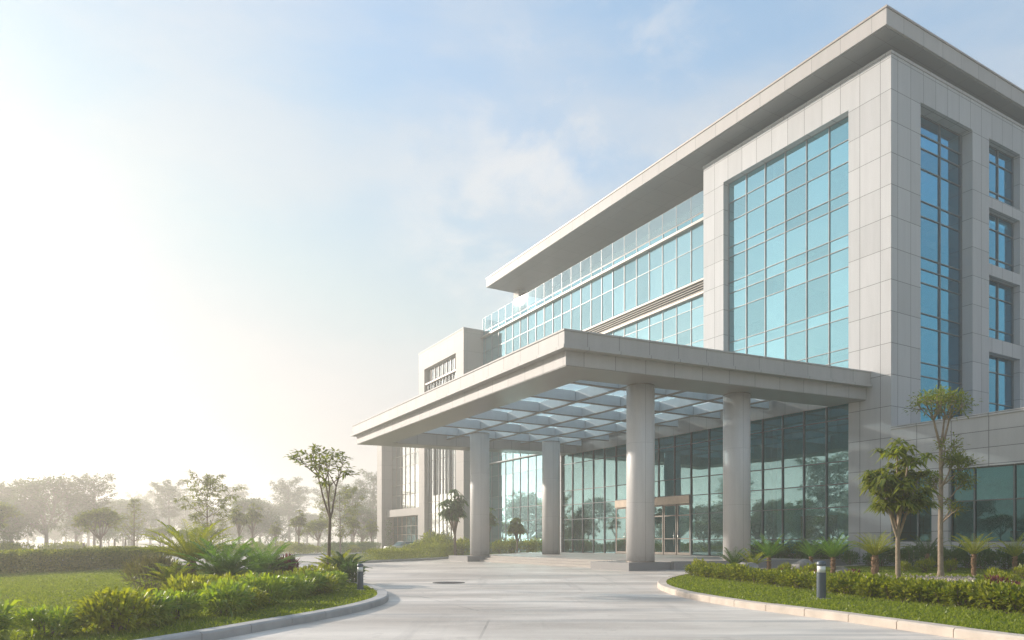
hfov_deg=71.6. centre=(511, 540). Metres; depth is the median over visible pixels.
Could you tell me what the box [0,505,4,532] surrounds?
broad tree
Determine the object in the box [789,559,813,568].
boulder
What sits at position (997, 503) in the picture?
window
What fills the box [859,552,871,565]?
wall shrub
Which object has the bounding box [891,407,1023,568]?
annexe building
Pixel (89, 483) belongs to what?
tall tree
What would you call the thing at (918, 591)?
hedge shrub
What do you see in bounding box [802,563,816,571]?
bright plant
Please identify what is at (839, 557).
planter wall
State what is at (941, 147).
tall window
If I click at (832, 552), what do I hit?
cycad
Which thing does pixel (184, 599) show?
leafy shrub
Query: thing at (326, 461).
young tree
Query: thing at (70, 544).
bank shrub
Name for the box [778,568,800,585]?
hedge shrub
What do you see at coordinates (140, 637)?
lawn
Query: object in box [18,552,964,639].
driveway
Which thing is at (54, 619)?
leafy shrub
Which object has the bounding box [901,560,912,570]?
bright plant
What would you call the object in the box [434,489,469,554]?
palm like tree
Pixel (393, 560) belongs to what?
kerb island
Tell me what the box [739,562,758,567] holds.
boulder
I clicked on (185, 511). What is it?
broad tree
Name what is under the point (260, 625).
curb
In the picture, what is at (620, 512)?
entrance door
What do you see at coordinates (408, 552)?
hedge
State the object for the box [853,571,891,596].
hedge shrub
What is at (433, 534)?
island shrub
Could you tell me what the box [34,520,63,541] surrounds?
broad tree
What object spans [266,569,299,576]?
golden shrub
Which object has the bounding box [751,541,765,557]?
lobby shrub
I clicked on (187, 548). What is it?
cycad
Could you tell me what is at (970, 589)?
hedge shrub
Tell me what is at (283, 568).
dark shrub
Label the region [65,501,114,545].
broad tree
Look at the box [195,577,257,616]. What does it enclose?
leafy shrub
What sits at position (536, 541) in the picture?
island shrub
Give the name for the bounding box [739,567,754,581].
hedge shrub
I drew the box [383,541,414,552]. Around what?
parked car
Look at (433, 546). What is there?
hedge
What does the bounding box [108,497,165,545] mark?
broad tree
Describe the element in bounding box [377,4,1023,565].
office building
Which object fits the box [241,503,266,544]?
tree
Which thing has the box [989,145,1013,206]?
window
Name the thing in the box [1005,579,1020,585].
red plant
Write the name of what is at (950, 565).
bright plant
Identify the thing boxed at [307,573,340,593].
leafy shrub
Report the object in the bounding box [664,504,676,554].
entrance door
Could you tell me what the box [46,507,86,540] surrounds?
broad tree
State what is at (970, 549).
cycad
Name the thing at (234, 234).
sky
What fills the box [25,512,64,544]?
broad tree
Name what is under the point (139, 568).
dry shrub
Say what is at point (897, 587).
hedge shrub
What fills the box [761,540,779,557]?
lobby shrub
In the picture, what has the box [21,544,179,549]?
lake
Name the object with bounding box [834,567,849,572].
boulder
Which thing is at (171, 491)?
tall tree
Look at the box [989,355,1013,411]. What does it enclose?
window
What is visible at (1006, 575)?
bright plant
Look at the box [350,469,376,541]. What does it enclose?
tall tree
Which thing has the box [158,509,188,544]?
broad tree
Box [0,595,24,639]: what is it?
leafy shrub
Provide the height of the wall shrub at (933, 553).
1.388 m
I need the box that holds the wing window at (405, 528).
[393,516,417,544]
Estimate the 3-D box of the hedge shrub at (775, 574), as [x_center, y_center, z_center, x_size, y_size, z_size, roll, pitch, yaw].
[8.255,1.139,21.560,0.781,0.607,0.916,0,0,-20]
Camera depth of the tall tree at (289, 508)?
191.80 m
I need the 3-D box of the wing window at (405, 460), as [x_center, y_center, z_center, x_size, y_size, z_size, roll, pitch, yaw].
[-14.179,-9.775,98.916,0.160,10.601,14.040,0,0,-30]
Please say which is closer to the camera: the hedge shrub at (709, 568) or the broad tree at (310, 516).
the hedge shrub at (709, 568)
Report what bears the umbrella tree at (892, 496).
on the lawn at (897, 607)
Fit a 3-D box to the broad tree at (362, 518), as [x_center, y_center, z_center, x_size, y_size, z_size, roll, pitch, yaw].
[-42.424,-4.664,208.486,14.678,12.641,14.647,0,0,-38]
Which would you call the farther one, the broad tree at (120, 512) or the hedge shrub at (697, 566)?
the broad tree at (120, 512)
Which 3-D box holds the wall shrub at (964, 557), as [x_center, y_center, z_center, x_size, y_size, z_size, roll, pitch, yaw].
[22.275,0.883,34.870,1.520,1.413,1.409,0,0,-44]
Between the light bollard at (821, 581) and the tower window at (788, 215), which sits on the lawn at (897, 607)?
the light bollard at (821, 581)
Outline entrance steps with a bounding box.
[449,552,848,570]
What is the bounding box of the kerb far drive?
[167,552,366,556]
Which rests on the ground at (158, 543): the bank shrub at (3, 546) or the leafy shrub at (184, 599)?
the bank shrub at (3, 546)
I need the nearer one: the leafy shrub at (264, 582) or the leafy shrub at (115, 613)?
the leafy shrub at (115, 613)
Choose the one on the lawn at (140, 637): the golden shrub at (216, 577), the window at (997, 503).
the golden shrub at (216, 577)
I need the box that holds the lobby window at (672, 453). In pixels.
[615,433,691,500]
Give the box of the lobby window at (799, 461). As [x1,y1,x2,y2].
[690,404,847,555]
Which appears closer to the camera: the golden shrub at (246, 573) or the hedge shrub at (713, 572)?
the golden shrub at (246, 573)
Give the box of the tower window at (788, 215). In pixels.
[728,116,847,367]
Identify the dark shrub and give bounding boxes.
[243,554,288,575]
[338,560,366,581]
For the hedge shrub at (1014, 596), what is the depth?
13.60 m
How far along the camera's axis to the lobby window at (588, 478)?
63.84 m
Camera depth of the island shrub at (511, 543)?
69.51 m
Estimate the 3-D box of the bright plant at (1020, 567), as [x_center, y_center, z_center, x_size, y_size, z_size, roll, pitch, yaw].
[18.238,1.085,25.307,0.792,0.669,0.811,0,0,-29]
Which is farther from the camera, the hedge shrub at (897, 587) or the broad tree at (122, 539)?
the broad tree at (122, 539)
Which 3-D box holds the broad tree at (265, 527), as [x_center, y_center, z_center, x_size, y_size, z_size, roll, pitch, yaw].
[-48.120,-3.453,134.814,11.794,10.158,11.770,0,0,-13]
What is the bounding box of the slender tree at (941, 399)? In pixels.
[902,384,982,576]
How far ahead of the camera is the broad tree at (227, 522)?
259.29 m
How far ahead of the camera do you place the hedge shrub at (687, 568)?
28.10 m
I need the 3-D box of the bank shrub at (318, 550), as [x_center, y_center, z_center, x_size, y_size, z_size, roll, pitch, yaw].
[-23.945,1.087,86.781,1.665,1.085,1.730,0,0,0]
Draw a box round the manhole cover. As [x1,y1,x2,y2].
[433,582,464,583]
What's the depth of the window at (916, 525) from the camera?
38.11 m
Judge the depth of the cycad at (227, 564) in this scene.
18.95 m
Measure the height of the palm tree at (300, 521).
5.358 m
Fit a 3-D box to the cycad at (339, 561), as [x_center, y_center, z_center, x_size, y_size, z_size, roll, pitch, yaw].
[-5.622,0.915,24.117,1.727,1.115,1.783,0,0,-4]
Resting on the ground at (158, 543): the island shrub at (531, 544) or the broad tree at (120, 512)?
the broad tree at (120, 512)
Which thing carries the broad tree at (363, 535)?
on the ground at (158, 543)
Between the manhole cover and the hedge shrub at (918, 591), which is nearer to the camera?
the hedge shrub at (918, 591)
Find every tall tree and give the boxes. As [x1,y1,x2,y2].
[68,472,118,545]
[123,491,152,544]
[141,484,181,545]
[147,479,192,546]
[216,483,251,543]
[269,476,310,541]
[279,489,312,541]
[309,479,346,516]
[331,484,368,548]
[332,494,353,542]
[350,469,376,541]
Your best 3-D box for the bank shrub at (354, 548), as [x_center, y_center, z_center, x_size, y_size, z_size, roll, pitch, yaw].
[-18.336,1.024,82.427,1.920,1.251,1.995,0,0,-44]
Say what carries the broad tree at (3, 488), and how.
on the ground at (158, 543)
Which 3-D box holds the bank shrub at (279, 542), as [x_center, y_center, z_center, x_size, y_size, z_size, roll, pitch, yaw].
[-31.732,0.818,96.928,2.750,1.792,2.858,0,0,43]
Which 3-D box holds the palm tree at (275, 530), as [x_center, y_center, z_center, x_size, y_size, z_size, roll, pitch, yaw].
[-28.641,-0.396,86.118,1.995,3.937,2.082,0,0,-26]
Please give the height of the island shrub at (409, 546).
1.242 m
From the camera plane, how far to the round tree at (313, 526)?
91.34 m
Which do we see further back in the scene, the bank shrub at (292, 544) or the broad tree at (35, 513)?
the broad tree at (35, 513)
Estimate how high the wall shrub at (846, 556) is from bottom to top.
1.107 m
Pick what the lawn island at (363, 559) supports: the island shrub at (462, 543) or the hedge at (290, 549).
the island shrub at (462, 543)
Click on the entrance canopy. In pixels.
(739, 392)
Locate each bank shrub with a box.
[0,542,23,549]
[10,541,35,548]
[37,542,65,549]
[58,541,81,548]
[66,541,88,547]
[269,540,289,545]
[286,541,302,552]
[297,543,313,552]
[311,546,320,552]
[345,544,360,552]
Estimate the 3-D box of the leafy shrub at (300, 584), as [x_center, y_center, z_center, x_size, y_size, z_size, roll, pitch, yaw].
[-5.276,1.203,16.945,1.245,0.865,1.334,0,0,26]
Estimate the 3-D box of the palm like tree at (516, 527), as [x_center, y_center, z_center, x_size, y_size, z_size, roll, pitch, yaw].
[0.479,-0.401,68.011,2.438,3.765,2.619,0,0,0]
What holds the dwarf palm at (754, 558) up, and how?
on the lawn at (897, 607)
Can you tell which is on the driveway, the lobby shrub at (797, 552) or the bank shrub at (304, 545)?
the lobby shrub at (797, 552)
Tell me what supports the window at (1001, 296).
in the office building at (851, 198)
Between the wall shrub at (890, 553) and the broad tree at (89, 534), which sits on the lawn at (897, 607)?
the wall shrub at (890, 553)
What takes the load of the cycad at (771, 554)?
on the lawn at (897, 607)
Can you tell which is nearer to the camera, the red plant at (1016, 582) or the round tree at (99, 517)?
the red plant at (1016, 582)
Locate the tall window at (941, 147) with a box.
[921,115,961,421]
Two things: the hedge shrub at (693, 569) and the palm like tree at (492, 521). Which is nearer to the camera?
the hedge shrub at (693, 569)
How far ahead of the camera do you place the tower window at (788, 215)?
45.24 m
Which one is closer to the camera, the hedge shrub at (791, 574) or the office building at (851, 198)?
the hedge shrub at (791, 574)
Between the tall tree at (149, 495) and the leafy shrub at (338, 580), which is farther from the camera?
the tall tree at (149, 495)
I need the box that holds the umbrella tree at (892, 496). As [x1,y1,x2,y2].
[854,438,944,578]
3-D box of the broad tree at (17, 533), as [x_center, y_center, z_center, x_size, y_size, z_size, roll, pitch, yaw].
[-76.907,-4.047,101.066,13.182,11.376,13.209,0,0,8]
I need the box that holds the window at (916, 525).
[894,473,930,541]
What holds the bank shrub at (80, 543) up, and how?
on the ground at (158, 543)
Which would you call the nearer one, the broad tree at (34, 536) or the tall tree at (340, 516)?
the broad tree at (34, 536)
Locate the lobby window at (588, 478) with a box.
[562,446,616,553]
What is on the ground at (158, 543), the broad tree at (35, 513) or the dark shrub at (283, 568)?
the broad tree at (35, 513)
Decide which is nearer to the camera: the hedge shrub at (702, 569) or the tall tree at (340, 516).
the hedge shrub at (702, 569)
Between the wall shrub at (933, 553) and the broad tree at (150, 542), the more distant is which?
the broad tree at (150, 542)
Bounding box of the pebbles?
[858,573,975,581]
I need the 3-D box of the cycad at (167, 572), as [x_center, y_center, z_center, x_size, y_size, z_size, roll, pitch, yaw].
[-8.707,0.976,18.291,1.691,1.003,1.636,0,0,-37]
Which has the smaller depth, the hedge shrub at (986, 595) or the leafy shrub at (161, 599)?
the leafy shrub at (161, 599)
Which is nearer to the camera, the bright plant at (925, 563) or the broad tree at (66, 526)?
the bright plant at (925, 563)
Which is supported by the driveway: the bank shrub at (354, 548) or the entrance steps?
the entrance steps
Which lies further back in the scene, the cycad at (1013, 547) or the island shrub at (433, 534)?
the island shrub at (433, 534)
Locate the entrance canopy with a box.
[351,328,872,562]
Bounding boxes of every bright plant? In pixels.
[691,557,706,563]
[777,562,791,569]
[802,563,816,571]
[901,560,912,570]
[913,557,936,572]
[944,557,958,571]
[982,565,1005,580]
[995,571,1020,581]
[1011,563,1023,578]
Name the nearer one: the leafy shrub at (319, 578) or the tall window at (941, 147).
the leafy shrub at (319, 578)
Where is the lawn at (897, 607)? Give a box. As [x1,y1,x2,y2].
[674,565,1020,631]
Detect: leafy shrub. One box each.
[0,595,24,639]
[9,604,94,636]
[64,585,165,635]
[121,587,187,625]
[159,588,207,619]
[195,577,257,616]
[233,587,272,609]
[236,570,300,603]
[269,575,317,599]
[283,569,331,595]
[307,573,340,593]
[314,571,342,589]
[321,569,350,587]
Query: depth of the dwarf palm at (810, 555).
34.41 m
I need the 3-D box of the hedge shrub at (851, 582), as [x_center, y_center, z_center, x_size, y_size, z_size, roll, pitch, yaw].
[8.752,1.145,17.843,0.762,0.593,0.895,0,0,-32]
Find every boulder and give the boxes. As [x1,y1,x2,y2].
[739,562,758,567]
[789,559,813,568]
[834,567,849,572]
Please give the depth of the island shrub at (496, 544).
67.70 m
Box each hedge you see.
[0,546,172,573]
[220,544,316,554]
[320,541,382,552]
[362,547,425,559]
[417,542,462,556]
[460,543,512,554]
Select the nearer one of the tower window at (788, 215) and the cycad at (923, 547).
the cycad at (923, 547)
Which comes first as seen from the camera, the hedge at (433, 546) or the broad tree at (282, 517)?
the hedge at (433, 546)
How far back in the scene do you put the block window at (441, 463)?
87.54 m
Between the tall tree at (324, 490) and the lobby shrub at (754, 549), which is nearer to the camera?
the lobby shrub at (754, 549)
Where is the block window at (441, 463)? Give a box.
[425,355,455,541]
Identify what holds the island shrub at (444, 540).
on the lawn island at (363, 559)
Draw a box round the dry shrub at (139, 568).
[118,551,188,591]
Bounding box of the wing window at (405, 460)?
[392,446,418,509]
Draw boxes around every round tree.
[0,501,24,528]
[67,506,126,547]
[143,526,172,545]
[179,529,197,540]
[300,518,331,547]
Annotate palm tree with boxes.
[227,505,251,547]
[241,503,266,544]
[268,521,282,545]
[286,509,309,553]
[347,514,361,541]
[363,519,379,541]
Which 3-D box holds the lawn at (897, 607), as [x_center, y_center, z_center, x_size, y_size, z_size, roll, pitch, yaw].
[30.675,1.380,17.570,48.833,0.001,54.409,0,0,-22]
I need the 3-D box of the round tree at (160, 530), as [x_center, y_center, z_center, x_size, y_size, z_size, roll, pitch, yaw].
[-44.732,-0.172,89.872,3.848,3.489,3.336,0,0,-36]
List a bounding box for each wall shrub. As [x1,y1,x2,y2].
[840,549,860,564]
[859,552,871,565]
[867,545,893,565]
[886,546,908,564]
[900,543,925,566]
[921,547,946,566]
[931,549,958,566]
[950,545,980,568]
[969,547,997,568]
[991,544,1023,569]
[1007,552,1023,565]
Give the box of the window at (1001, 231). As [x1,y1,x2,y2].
[989,213,1013,271]
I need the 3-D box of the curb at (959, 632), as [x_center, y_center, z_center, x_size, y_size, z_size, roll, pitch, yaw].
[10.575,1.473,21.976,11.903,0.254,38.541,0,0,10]
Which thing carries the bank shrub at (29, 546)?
on the ground at (158, 543)
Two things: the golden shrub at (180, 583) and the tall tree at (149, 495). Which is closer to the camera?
the golden shrub at (180, 583)
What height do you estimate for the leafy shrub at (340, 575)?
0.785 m
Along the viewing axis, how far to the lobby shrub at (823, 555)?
41.22 m
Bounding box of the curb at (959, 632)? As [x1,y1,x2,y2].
[657,565,1023,639]
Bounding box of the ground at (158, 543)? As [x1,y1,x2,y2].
[0,542,376,551]
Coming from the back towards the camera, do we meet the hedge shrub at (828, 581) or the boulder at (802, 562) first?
the boulder at (802, 562)
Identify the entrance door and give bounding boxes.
[616,508,625,553]
[655,505,663,553]
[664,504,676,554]
[677,503,689,554]
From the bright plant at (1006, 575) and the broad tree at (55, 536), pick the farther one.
the broad tree at (55, 536)
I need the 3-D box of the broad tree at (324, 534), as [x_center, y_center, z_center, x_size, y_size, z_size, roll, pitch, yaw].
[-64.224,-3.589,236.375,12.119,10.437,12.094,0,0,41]
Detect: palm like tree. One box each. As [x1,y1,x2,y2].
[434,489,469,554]
[489,507,499,553]
[505,517,527,552]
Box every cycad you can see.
[132,518,254,575]
[140,560,206,589]
[169,536,273,576]
[236,536,311,574]
[302,549,367,570]
[321,551,370,580]
[748,533,793,568]
[802,532,862,573]
[846,530,908,574]
[901,532,949,569]
[948,532,1000,575]
[992,533,1023,573]
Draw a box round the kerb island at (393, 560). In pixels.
[317,552,448,562]
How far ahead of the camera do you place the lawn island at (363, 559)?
58.73 m
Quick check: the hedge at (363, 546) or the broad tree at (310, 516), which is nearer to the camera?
the hedge at (363, 546)
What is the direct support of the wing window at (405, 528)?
in the office building at (851, 198)
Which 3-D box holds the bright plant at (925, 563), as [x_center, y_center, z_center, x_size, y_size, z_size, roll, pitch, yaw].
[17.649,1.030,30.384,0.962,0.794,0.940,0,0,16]
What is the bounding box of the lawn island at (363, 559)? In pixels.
[322,552,495,560]
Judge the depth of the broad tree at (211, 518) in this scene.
203.15 m
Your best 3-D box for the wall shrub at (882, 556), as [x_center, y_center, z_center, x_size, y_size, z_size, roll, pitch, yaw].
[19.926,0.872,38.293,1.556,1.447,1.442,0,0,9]
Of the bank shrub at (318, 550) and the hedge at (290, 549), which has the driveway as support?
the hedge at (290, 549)
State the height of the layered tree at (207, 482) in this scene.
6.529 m
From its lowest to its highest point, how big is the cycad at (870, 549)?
1.889 m
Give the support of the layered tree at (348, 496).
on the ground at (158, 543)
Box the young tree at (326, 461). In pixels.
[284,444,359,563]
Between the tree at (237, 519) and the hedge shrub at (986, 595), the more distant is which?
the tree at (237, 519)
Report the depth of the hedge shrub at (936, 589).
15.37 m
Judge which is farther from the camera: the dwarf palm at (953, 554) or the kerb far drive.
the kerb far drive
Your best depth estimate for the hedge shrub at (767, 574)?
22.07 m
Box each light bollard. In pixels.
[355,563,363,589]
[814,561,829,598]
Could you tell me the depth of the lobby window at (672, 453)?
54.94 m
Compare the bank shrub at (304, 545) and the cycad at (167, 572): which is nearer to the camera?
the cycad at (167, 572)
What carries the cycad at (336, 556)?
on the lawn at (140, 637)
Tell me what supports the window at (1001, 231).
in the office building at (851, 198)
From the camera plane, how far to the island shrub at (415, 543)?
63.66 m
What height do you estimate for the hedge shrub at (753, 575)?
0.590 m
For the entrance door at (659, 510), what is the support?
in the office building at (851, 198)
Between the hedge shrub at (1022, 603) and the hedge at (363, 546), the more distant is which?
the hedge at (363, 546)
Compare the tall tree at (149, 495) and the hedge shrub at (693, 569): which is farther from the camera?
the tall tree at (149, 495)
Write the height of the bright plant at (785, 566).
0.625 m
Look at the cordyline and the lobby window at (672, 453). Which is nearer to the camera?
the cordyline
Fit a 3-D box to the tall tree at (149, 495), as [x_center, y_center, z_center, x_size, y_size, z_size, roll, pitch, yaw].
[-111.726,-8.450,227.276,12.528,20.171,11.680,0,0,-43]
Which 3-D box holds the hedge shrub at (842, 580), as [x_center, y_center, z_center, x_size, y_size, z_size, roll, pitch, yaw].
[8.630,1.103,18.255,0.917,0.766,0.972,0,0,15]
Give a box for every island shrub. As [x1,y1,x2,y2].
[402,543,413,549]
[410,540,423,553]
[418,529,442,553]
[420,537,434,555]
[430,535,449,552]
[439,532,453,551]
[456,537,469,554]
[489,538,508,553]
[502,537,520,553]
[518,538,536,552]
[527,537,541,551]
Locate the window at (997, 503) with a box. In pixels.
[951,463,1023,541]
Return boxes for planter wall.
[761,553,842,558]
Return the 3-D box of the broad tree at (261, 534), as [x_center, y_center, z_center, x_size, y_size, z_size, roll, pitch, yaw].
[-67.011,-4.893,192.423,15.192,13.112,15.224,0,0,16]
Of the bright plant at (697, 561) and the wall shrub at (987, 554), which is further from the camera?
the wall shrub at (987, 554)
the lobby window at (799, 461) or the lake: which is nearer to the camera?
the lobby window at (799, 461)
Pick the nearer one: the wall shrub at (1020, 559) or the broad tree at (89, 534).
the wall shrub at (1020, 559)
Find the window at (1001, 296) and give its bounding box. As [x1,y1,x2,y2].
[989,279,1013,343]
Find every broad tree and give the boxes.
[0,473,95,546]
[0,477,62,541]
[0,499,30,542]
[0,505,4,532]
[8,525,29,543]
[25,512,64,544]
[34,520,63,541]
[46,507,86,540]
[48,492,121,545]
[48,514,83,543]
[55,501,111,545]
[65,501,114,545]
[102,496,157,545]
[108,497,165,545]
[116,521,146,545]
[135,506,174,544]
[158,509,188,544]
[164,497,216,530]
[188,511,228,539]
[208,509,240,542]
[228,497,289,543]
[229,498,269,542]
[241,499,295,546]
[242,504,296,545]
[290,512,318,544]
[303,514,333,544]
[335,507,376,541]
[337,522,365,540]
[341,504,376,540]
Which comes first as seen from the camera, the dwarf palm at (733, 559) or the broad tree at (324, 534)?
the dwarf palm at (733, 559)
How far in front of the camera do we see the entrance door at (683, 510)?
53.47 m
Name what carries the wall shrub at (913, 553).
on the lawn at (897, 607)
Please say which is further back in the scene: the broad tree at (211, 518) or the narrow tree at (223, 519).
the broad tree at (211, 518)
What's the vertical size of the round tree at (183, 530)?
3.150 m
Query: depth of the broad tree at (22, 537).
242.25 m
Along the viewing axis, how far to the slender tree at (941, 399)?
27.14 m
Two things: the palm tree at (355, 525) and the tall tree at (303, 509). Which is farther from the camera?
the tall tree at (303, 509)
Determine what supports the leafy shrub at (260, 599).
on the lawn at (140, 637)
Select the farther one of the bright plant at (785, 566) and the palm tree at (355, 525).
the palm tree at (355, 525)
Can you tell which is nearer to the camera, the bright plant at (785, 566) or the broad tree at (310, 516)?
the bright plant at (785, 566)
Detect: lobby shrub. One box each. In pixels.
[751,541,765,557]
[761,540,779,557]
[774,543,791,558]
[788,541,806,558]
[800,542,821,558]
[817,541,840,558]
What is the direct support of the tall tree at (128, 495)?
on the ground at (158, 543)
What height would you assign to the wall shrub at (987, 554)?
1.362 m
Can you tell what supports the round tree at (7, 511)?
on the ground at (158, 543)
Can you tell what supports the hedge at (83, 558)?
on the lawn at (140, 637)
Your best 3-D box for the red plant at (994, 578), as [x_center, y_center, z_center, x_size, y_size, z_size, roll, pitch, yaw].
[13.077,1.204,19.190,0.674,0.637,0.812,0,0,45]
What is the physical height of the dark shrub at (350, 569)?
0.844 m
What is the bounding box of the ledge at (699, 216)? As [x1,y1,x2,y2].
[483,212,702,334]
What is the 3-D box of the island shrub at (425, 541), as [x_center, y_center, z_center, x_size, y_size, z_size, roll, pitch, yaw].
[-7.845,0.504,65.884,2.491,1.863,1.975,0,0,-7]
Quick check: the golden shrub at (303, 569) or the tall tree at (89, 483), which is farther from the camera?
the tall tree at (89, 483)
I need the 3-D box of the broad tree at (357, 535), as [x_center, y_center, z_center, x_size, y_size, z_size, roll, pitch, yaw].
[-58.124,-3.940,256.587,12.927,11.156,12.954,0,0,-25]
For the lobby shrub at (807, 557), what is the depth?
41.70 m
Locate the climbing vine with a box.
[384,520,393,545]
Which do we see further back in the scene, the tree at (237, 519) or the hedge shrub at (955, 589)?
the tree at (237, 519)
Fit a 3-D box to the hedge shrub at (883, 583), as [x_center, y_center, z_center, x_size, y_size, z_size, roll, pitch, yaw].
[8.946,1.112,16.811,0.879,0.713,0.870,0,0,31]
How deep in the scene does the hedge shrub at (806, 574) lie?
19.96 m
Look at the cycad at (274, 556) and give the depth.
23.14 m
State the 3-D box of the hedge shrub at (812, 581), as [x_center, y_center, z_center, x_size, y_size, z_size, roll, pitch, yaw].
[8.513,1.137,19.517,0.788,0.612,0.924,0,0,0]
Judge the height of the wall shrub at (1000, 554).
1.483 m
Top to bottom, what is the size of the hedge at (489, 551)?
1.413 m
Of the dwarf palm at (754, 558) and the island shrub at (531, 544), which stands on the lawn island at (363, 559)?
the island shrub at (531, 544)
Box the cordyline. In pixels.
[270,552,300,571]
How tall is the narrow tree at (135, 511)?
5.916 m
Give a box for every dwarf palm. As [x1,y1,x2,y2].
[717,547,752,564]
[736,548,769,563]
[793,538,828,561]
[935,541,968,569]
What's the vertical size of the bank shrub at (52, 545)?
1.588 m
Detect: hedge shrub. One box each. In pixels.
[684,563,693,574]
[691,566,701,575]
[693,562,709,576]
[698,564,712,577]
[706,562,722,577]
[711,565,725,578]
[715,563,733,579]
[725,562,744,579]
[729,563,751,580]
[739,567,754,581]
[745,567,762,582]
[756,568,769,583]
[761,568,778,584]
[771,569,787,585]
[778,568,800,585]
[783,565,809,587]
[795,570,816,589]
[808,572,829,590]
[826,572,838,591]
[826,575,846,592]
[829,570,865,594]
[844,575,867,595]
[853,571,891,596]
[870,573,902,599]
[888,575,922,600]
[900,577,939,602]
[920,578,951,603]
[940,578,975,606]
[959,578,997,607]
[971,580,1015,609]
[993,582,1023,611]
[1017,592,1023,608]
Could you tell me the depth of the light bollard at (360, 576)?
19.90 m
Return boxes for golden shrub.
[158,572,222,600]
[174,572,239,588]
[222,571,261,580]
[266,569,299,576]
[286,565,324,574]
[303,563,342,572]
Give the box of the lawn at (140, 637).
[1,562,376,639]
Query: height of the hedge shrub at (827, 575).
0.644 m
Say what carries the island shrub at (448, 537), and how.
on the lawn island at (363, 559)
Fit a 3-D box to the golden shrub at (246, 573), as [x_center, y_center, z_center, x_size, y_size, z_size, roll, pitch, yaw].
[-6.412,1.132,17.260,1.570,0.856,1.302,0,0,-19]
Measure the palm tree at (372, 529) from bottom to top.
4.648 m
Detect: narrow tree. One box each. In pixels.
[116,498,152,544]
[215,518,234,542]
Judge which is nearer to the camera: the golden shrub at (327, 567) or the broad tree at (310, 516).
the golden shrub at (327, 567)
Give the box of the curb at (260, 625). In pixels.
[136,564,387,639]
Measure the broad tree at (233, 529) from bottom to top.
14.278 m
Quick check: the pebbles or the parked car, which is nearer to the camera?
the pebbles
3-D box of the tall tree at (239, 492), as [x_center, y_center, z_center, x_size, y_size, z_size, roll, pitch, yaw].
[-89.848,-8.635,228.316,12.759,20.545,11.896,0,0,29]
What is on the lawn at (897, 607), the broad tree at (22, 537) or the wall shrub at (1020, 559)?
the wall shrub at (1020, 559)
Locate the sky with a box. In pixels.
[0,0,1023,541]
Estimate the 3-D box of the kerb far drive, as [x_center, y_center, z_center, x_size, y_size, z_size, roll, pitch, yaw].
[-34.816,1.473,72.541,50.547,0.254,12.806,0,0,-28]
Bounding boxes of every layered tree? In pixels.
[173,469,246,561]
[313,480,363,552]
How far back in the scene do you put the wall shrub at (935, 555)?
35.27 m
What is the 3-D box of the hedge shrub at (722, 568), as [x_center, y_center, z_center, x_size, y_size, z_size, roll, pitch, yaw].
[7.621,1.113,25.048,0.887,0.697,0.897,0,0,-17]
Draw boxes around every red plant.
[983,573,1009,583]
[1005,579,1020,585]

